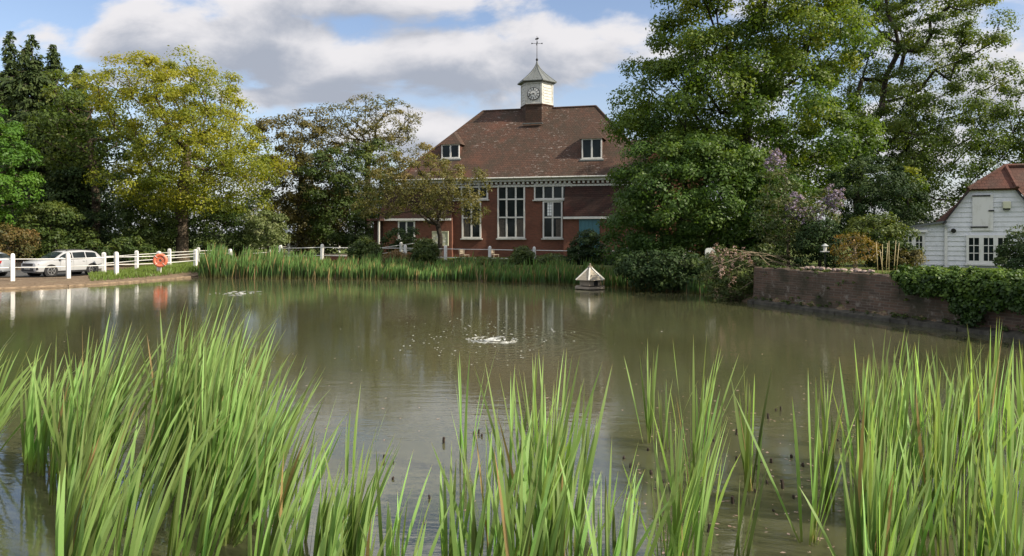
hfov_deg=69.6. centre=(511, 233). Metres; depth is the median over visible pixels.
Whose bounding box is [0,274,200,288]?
kerb
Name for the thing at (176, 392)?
cattail
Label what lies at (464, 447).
cattail
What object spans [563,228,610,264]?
shrub
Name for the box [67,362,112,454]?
cattail
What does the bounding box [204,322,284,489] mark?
cattail
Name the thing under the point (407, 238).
shrub
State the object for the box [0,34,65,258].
conifer tree
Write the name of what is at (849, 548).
cattail
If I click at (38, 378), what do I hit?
cattail
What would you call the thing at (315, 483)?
cattail
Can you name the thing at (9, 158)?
broadleaf tree
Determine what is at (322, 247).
post and rail fence
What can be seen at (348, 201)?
ivy clad tree
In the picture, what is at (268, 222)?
shrub
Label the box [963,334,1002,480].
cattail
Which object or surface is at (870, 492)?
cattail
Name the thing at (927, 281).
ivy
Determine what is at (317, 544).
cattail
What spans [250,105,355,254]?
ivy clad tree
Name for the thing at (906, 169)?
shrub
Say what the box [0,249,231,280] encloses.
post and rail fence
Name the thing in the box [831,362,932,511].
cattail
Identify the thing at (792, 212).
lilac bush
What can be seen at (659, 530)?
cattail
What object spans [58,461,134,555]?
cattail
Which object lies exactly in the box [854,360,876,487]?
cattail
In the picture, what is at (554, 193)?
window
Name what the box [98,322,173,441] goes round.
cattail
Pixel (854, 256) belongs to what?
acer bush
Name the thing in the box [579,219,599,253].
door
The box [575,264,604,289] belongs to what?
duck house
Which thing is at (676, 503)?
cattail
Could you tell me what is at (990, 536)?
cattail
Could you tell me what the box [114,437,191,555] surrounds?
cattail
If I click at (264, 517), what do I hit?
cattail
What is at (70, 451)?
cattail
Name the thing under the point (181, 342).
cattail
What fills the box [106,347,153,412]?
cattail
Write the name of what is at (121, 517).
cattail
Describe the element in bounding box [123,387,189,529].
cattail
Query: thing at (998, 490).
cattail
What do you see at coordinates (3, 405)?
cattail
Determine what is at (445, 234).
notice board
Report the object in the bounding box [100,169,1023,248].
woodland
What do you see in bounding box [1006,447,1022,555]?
cattail
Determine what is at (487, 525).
cattail
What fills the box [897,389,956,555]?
cattail
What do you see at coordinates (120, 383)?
cattail
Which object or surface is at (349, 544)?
cattail
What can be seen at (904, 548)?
cattail
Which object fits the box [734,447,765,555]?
cattail
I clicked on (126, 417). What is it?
cattail
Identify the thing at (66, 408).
cattail
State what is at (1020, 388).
cattail
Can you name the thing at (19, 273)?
road
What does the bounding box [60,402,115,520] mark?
cattail
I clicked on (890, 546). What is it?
cattail
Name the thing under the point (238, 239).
shrub
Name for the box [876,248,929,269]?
shrub
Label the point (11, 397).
cattail
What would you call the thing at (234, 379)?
cattail
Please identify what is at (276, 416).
cattail
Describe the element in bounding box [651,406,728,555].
cattail
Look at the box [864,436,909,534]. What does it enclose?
cattail
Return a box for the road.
[0,270,113,276]
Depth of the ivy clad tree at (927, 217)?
48.64 m
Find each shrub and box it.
[0,222,41,260]
[2,200,102,253]
[28,234,158,263]
[106,198,178,261]
[188,206,278,257]
[239,209,290,252]
[347,235,384,261]
[378,227,419,252]
[379,249,414,265]
[409,237,441,264]
[442,256,510,264]
[504,245,537,264]
[531,252,567,264]
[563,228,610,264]
[601,252,621,264]
[613,245,728,292]
[789,217,848,268]
[837,211,926,269]
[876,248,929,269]
[887,166,929,221]
[1005,224,1023,241]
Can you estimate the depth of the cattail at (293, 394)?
7.27 m
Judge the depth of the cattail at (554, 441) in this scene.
5.28 m
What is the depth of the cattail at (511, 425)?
5.81 m
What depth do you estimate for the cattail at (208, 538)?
5.03 m
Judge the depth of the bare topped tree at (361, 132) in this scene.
68.73 m
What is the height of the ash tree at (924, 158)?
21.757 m
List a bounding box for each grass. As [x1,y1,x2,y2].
[88,261,198,280]
[322,258,600,266]
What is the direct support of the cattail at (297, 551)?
in the water
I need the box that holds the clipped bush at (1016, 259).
[992,231,1023,272]
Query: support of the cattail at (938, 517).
in the water
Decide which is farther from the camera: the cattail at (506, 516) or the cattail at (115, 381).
the cattail at (115, 381)
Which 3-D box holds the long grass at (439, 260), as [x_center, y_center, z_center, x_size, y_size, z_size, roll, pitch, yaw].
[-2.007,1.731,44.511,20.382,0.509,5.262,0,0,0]
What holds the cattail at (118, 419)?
in the water
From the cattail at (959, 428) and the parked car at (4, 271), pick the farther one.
the parked car at (4, 271)
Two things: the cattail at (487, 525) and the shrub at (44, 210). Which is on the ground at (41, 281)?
the shrub at (44, 210)
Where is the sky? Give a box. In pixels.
[0,0,1023,232]
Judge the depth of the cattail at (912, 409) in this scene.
6.66 m
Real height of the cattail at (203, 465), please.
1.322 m
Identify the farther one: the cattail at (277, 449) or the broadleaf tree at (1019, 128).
the broadleaf tree at (1019, 128)
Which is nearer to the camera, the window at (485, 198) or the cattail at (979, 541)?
the cattail at (979, 541)
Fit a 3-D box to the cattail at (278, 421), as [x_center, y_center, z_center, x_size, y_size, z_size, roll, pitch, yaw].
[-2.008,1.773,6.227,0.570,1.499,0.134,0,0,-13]
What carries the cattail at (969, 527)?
in the water
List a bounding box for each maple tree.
[17,69,160,250]
[74,45,298,260]
[594,129,822,265]
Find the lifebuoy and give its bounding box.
[153,253,167,267]
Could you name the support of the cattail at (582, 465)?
in the water
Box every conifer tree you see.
[0,31,21,208]
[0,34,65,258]
[0,99,13,224]
[13,44,90,258]
[48,64,123,245]
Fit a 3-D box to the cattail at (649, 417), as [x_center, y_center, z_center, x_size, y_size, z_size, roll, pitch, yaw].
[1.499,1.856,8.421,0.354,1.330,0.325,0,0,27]
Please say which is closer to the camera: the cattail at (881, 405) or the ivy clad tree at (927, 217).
the cattail at (881, 405)
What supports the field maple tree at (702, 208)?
on the ground at (41, 281)
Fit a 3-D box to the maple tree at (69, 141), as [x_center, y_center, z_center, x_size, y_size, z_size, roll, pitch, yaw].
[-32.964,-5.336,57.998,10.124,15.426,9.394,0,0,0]
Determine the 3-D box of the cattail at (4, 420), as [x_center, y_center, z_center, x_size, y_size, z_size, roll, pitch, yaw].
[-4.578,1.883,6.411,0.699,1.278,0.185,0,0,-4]
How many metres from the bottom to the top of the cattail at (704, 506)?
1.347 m
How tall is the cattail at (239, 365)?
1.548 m
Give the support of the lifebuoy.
hanging from the post and rail fence at (68, 266)
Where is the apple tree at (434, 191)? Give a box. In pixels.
[348,142,492,259]
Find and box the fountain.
[409,318,661,364]
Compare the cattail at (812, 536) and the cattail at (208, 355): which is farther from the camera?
the cattail at (208, 355)
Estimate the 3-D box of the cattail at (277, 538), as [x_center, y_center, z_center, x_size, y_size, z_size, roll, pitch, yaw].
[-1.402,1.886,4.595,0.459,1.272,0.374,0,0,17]
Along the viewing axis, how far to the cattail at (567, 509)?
5.38 m
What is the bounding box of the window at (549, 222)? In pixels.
[541,201,563,239]
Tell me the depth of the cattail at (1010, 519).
4.61 m
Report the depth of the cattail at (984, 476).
5.83 m
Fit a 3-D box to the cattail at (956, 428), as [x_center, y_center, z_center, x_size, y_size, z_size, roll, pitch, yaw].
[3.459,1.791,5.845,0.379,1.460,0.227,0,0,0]
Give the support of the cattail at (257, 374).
in the water
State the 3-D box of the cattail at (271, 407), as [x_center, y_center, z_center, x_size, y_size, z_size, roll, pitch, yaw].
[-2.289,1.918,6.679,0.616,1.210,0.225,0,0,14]
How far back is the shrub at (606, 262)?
39.85 m
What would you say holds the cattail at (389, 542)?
in the water
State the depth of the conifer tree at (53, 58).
60.52 m
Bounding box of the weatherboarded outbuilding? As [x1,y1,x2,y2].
[903,163,1023,267]
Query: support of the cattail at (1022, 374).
in the water
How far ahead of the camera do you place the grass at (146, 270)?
39.74 m
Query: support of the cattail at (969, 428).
in the water
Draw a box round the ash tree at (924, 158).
[823,0,1023,251]
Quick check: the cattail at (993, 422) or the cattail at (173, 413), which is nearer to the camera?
the cattail at (993, 422)
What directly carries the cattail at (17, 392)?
in the water
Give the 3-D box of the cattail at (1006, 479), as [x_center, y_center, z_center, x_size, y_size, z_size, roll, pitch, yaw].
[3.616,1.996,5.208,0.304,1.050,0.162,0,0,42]
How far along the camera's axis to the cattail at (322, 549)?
4.44 m
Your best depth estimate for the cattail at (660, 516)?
5.29 m
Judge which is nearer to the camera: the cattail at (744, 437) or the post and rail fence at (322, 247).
the cattail at (744, 437)
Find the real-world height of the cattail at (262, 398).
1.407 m
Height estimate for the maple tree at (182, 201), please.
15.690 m
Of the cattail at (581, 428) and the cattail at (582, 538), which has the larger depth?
the cattail at (581, 428)
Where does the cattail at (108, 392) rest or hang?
in the water
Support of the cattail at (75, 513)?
in the water
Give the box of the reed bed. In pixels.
[194,242,714,294]
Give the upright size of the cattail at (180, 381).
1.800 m
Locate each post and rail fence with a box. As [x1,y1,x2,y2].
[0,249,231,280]
[102,243,339,271]
[279,244,702,260]
[380,242,413,253]
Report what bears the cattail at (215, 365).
in the water
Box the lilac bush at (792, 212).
[747,147,845,266]
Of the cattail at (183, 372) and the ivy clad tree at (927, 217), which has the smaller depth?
the cattail at (183, 372)
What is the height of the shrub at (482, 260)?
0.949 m
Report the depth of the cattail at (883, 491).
4.76 m
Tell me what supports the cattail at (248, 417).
in the water
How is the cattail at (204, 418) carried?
in the water
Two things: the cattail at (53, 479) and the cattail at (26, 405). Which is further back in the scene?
the cattail at (26, 405)
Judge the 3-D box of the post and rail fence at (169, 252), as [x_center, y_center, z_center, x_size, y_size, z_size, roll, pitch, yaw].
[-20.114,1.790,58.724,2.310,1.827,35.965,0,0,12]
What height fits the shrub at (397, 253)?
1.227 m
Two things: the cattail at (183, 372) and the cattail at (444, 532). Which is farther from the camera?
the cattail at (183, 372)
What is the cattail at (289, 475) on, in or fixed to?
in the water
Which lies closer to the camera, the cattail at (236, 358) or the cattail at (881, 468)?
the cattail at (881, 468)
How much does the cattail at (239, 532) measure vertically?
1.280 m
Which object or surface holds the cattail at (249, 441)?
in the water
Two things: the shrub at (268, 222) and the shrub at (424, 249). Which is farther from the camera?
the shrub at (268, 222)
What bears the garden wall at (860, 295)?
on the ground at (41, 281)
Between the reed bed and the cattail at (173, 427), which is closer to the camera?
the cattail at (173, 427)
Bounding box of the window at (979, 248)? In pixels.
[965,235,1010,265]
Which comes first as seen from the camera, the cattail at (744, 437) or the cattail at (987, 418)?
the cattail at (987, 418)
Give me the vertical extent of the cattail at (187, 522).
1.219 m
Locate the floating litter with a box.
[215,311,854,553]
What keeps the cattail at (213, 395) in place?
in the water
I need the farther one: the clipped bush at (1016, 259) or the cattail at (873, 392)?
the clipped bush at (1016, 259)
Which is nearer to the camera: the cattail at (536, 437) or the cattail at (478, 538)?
the cattail at (478, 538)
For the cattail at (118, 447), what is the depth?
5.16 m
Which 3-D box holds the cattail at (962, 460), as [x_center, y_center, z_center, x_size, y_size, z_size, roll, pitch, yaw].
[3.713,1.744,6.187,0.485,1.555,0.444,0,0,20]
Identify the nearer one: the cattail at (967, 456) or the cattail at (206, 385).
the cattail at (967, 456)
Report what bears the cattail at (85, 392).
in the water
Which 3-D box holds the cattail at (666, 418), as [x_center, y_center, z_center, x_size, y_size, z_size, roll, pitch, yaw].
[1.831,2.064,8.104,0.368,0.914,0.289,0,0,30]
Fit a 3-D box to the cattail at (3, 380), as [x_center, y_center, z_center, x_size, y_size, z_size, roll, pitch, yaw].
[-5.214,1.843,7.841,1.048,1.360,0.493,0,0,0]
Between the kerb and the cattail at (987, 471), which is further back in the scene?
the kerb
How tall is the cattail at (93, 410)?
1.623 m
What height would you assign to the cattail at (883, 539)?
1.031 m
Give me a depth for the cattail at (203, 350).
7.82 m
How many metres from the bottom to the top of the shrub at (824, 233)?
1.997 m
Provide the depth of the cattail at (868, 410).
6.15 m
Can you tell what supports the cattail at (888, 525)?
in the water
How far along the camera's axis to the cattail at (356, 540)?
5.23 m
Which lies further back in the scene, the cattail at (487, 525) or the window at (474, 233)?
the window at (474, 233)
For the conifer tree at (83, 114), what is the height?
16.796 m
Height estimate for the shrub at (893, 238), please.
2.204 m
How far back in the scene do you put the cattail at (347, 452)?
5.61 m
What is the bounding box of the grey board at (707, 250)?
[705,248,715,257]
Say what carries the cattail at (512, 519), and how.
in the water
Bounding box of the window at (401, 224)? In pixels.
[398,221,414,239]
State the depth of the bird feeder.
24.55 m
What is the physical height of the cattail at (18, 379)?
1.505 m
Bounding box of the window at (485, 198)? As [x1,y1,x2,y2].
[453,183,489,200]
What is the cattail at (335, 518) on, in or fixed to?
in the water
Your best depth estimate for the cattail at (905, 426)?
6.29 m
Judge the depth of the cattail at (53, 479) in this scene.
6.51 m
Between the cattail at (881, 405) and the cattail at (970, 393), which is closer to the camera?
the cattail at (970, 393)
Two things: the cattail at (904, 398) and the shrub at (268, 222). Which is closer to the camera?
the cattail at (904, 398)
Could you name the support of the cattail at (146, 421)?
in the water
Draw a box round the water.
[0,277,1023,555]
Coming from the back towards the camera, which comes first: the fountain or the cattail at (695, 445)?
the fountain
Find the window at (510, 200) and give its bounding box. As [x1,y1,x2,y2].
[496,184,525,239]
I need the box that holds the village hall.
[367,38,703,257]
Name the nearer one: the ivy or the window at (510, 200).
the ivy
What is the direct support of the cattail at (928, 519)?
in the water
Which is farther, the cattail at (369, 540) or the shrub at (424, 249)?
the shrub at (424, 249)
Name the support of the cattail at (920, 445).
in the water
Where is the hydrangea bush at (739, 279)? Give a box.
[697,243,801,300]
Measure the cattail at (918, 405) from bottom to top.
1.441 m
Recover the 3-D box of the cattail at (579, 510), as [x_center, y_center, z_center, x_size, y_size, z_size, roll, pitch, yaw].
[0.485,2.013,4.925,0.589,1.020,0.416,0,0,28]
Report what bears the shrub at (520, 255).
on the ground at (41, 281)
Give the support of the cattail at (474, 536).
in the water
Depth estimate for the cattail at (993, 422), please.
6.62 m
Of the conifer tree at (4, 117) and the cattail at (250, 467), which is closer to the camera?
the cattail at (250, 467)
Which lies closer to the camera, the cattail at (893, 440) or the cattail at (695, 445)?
the cattail at (893, 440)
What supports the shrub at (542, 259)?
on the ground at (41, 281)
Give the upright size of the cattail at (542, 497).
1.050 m
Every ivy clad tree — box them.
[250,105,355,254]
[293,138,402,254]
[885,97,934,223]
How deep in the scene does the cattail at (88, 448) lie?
5.81 m
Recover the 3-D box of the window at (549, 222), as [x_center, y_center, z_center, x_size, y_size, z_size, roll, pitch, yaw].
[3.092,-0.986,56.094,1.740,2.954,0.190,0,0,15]
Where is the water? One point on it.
(346, 339)
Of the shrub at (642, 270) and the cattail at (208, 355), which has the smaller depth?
the cattail at (208, 355)
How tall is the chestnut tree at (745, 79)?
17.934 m
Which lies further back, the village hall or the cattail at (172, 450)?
the village hall
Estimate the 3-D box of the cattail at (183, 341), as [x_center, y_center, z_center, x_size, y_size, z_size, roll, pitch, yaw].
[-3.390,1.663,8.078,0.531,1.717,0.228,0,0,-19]
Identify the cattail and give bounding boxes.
[0,346,31,398]
[0,346,77,450]
[0,356,41,416]
[0,374,30,435]
[0,381,31,431]
[0,388,14,417]
[20,344,50,455]
[20,355,93,463]
[24,355,73,474]
[25,329,125,462]
[25,360,71,464]
[30,365,79,476]
[47,352,89,471]
[48,387,121,500]
[49,332,130,504]
[50,367,155,479]
[52,404,127,508]
[55,447,147,555]
[57,370,133,486]
[58,371,104,514]
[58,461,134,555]
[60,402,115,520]
[64,323,131,491]
[64,426,112,555]
[65,443,119,534]
[66,358,125,446]
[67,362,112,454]
[68,452,125,555]
[70,334,113,425]
[74,342,137,490]
[80,393,148,484]
[83,334,159,466]
[87,340,162,453]
[90,403,144,555]
[91,355,156,496]
[92,422,160,555]
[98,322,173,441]
[99,315,146,432]
[100,338,169,477]
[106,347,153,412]
[107,337,186,460]
[113,432,189,555]
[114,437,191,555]
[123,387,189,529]
[137,334,181,469]
[141,320,229,486]
[142,380,235,543]
[145,319,206,451]
[159,331,204,479]
[160,312,218,455]
[165,302,216,426]
[167,407,239,555]
[169,333,200,434]
[170,328,197,476]
[170,429,257,555]
[173,306,238,476]
[179,310,231,476]
[181,299,281,373]
[181,307,224,417]
[185,319,241,475]
[185,418,262,552]
[186,311,220,403]
[186,380,238,525]
[188,320,258,486]
[191,298,240,415]
[191,337,241,476]
[191,351,254,514]
[194,338,233,475]
[195,433,257,555]
[197,320,226,409]
[198,336,240,424]
[199,330,255,460]
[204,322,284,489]
[211,323,278,499]
[216,329,275,512]
[216,380,301,540]
[217,310,273,432]
[217,356,287,444]
[222,406,283,545]
[225,386,302,546]
[227,336,285,471]
[231,381,285,491]
[235,361,282,443]
[235,365,270,504]
[243,334,276,430]
[245,378,314,522]
[246,337,305,415]
[246,361,306,496]
[248,428,334,555]
[252,345,327,528]
[256,399,347,555]
[258,382,302,486]
[258,417,329,555]
[263,472,323,555]
[265,358,305,460]
[278,488,353,555]
[279,443,320,555]
[295,400,342,542]
[301,484,360,555]
[313,467,347,555]
[320,458,357,555]
[322,443,399,555]
[339,472,413,555]
[344,386,383,535]
[347,446,381,555]
[352,437,399,554]
[360,495,449,555]
[376,453,431,555]
[431,398,533,555]
[438,443,482,555]
[450,457,493,555]
[456,353,492,472]
[463,450,516,555]
[474,354,579,515]
[485,353,574,536]
[485,368,556,524]
[486,438,568,555]
[494,406,564,555]
[498,377,563,548]
[501,470,538,555]
[509,451,550,555]
[512,476,570,555]
[517,351,601,483]
[520,387,585,555]
[521,391,580,555]
[532,350,566,500]
[537,464,630,555]
[544,473,600,555]
[558,441,677,555]
[565,368,611,549]
[569,396,597,513]
[583,466,666,555]
[605,443,689,555]
[623,428,701,555]
[624,341,657,442]
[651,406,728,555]
[652,413,740,555]
[652,436,712,555]
[658,380,697,451]
[670,336,742,486]
[670,411,721,555]
[695,351,720,476]
[730,365,771,492]
[734,369,857,545]
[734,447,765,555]
[798,460,895,555]
[818,372,838,512]
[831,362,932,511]
[839,359,888,488]
[839,418,930,555]
[842,400,886,555]
[846,448,912,555]
[852,337,900,444]
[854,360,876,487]
[854,428,908,525]
[862,401,918,555]
[862,479,910,555]
[864,363,917,506]
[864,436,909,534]
[865,367,896,496]
[865,437,929,555]
[872,330,911,451]
[876,465,911,553]
[876,475,931,555]
[877,330,907,466]
[885,352,927,480]
[885,353,935,510]
[889,346,931,471]
[890,432,946,555]
[895,338,981,501]
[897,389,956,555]
[903,427,962,555]
[912,381,986,538]
[914,344,1023,519]
[914,348,984,476]
[916,374,963,522]
[923,346,991,520]
[924,379,1009,538]
[929,371,967,536]
[931,361,997,503]
[937,436,1023,555]
[939,357,1011,469]
[941,451,994,555]
[948,333,973,453]
[949,436,1005,555]
[957,364,1002,507]
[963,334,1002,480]
[967,319,1020,455]
[970,469,1009,555]
[971,415,1023,555]
[973,355,1007,498]
[974,444,1016,555]
[978,326,1012,448]
[981,413,1023,545]
[1001,438,1023,555]
[1002,445,1023,555]
[1004,370,1023,526]
[1006,339,1023,471]
[1006,380,1023,435]
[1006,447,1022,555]
[1010,342,1023,395]
[1019,360,1023,459]
[1020,367,1023,405]
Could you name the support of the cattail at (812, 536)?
in the water
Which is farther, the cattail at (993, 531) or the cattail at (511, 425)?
the cattail at (511, 425)
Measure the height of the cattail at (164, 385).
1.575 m
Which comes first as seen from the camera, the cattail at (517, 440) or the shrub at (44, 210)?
the cattail at (517, 440)
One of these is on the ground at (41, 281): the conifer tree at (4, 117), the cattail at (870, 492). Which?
the conifer tree at (4, 117)
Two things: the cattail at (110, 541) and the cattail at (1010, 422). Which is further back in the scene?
the cattail at (1010, 422)
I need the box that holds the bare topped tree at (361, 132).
[310,92,422,235]
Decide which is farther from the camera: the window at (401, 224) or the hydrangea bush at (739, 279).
the window at (401, 224)
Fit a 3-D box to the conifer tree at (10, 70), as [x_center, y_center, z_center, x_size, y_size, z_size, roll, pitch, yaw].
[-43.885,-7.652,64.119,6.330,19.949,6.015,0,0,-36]
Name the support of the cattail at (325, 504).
in the water
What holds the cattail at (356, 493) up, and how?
in the water
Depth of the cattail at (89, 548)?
4.61 m
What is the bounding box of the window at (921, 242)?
[903,233,925,259]
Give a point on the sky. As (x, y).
(453, 61)
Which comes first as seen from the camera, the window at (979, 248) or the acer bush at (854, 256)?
the acer bush at (854, 256)
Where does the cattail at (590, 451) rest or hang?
in the water
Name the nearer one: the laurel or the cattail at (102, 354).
the cattail at (102, 354)
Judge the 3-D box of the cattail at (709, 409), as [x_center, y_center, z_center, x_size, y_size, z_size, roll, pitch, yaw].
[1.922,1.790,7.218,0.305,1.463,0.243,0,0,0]
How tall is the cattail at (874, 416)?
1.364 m
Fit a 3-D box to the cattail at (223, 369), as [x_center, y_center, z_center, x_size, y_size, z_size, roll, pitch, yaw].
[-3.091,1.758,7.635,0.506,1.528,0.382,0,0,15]
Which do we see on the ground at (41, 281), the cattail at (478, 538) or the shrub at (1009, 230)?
the shrub at (1009, 230)
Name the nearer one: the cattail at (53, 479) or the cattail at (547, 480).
the cattail at (547, 480)
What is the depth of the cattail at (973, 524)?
4.45 m
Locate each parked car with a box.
[0,251,10,275]
[21,249,101,276]
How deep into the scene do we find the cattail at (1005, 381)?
8.21 m
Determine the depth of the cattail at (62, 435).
6.25 m
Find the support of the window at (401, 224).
in the village hall
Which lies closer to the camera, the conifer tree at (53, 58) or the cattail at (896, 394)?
the cattail at (896, 394)
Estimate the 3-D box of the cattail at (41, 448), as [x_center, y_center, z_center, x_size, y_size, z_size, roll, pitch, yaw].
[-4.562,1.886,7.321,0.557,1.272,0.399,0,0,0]
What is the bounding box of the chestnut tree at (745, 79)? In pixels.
[598,0,892,262]
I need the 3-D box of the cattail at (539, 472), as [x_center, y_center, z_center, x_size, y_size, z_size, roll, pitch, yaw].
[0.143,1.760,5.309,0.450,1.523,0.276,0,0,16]
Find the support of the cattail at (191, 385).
in the water
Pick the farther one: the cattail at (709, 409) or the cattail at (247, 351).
the cattail at (247, 351)
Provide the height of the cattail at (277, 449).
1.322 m
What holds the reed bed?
on the ground at (41, 281)
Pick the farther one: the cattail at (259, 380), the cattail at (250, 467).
the cattail at (259, 380)
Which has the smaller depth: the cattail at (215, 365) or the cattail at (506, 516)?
the cattail at (506, 516)
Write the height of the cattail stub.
0.169 m
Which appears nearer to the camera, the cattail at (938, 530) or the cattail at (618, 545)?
the cattail at (618, 545)
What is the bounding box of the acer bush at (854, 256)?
[828,231,881,268]
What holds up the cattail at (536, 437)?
in the water
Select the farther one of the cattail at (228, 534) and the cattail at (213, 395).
the cattail at (213, 395)
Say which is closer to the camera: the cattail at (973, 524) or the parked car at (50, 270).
the cattail at (973, 524)
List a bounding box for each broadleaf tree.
[0,104,46,226]
[987,79,1023,165]
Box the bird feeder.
[820,244,829,251]
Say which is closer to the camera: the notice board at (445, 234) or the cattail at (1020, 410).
the cattail at (1020, 410)
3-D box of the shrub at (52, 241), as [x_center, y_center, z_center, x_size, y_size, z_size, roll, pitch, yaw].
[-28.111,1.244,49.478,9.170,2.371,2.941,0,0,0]
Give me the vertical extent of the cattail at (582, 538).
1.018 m
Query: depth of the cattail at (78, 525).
4.78 m
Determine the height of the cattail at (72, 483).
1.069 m
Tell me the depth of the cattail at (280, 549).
4.52 m
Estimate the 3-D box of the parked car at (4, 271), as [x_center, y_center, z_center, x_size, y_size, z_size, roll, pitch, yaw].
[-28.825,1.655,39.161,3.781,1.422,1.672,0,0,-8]
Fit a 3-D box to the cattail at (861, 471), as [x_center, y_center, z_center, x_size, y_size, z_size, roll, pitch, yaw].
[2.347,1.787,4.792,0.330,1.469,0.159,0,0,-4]
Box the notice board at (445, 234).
[432,231,448,245]
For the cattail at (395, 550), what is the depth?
4.52 m
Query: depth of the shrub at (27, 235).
46.51 m
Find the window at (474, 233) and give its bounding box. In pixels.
[460,201,481,239]
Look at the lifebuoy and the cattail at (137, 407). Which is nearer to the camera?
the cattail at (137, 407)
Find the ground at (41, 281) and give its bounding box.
[0,233,1023,335]
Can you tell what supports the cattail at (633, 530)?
in the water
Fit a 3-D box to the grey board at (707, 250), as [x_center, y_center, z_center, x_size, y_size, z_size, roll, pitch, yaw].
[8.374,1.054,31.044,0.480,0.864,0.051,0,-6,-12]
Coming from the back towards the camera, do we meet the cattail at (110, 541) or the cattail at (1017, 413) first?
the cattail at (1017, 413)
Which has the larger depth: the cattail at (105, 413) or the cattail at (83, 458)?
the cattail at (105, 413)
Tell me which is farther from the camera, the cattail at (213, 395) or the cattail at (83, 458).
the cattail at (213, 395)
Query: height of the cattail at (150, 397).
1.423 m
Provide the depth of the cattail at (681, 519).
4.82 m
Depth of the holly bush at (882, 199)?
30.23 m
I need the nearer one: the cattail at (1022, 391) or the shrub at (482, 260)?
the cattail at (1022, 391)
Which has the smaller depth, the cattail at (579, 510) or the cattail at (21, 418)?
the cattail at (579, 510)
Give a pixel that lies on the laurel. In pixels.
(70, 191)
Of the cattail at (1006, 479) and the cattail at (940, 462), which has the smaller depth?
the cattail at (1006, 479)
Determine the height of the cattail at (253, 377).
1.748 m
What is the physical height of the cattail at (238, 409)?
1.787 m
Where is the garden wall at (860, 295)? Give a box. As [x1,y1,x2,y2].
[747,265,1023,339]
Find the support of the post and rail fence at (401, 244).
on the ground at (41, 281)
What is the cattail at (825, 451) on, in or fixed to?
in the water
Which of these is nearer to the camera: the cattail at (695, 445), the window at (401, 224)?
the cattail at (695, 445)
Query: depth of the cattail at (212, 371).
7.32 m
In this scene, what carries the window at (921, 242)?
in the weatherboarded outbuilding
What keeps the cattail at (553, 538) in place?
in the water
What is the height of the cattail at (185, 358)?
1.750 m
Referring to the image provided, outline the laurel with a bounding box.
[12,166,175,260]
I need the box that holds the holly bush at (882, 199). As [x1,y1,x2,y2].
[819,154,931,253]
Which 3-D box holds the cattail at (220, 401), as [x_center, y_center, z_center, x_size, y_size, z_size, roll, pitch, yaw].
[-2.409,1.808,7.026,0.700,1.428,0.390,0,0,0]
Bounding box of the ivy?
[889,263,1023,326]
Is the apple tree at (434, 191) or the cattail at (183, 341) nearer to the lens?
the cattail at (183, 341)
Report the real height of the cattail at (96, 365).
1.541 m
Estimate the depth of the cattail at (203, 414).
7.08 m
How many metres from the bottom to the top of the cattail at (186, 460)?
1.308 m
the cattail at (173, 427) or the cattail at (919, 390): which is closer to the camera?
the cattail at (919, 390)
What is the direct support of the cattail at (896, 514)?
in the water
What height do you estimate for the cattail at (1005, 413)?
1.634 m
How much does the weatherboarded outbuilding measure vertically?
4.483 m
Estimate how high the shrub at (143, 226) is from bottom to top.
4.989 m
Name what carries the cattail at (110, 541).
in the water
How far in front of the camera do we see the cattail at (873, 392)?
7.48 m
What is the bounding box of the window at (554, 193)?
[532,183,571,200]
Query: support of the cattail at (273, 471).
in the water
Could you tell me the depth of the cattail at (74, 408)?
7.22 m
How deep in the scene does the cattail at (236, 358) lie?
7.37 m
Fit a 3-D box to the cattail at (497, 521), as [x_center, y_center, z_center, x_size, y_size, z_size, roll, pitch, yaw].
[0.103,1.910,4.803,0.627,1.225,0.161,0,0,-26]
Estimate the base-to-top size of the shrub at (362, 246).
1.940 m
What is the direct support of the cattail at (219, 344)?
in the water
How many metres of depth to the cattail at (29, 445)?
7.38 m
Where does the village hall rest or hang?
on the ground at (41, 281)
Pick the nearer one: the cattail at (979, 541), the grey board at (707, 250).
the cattail at (979, 541)

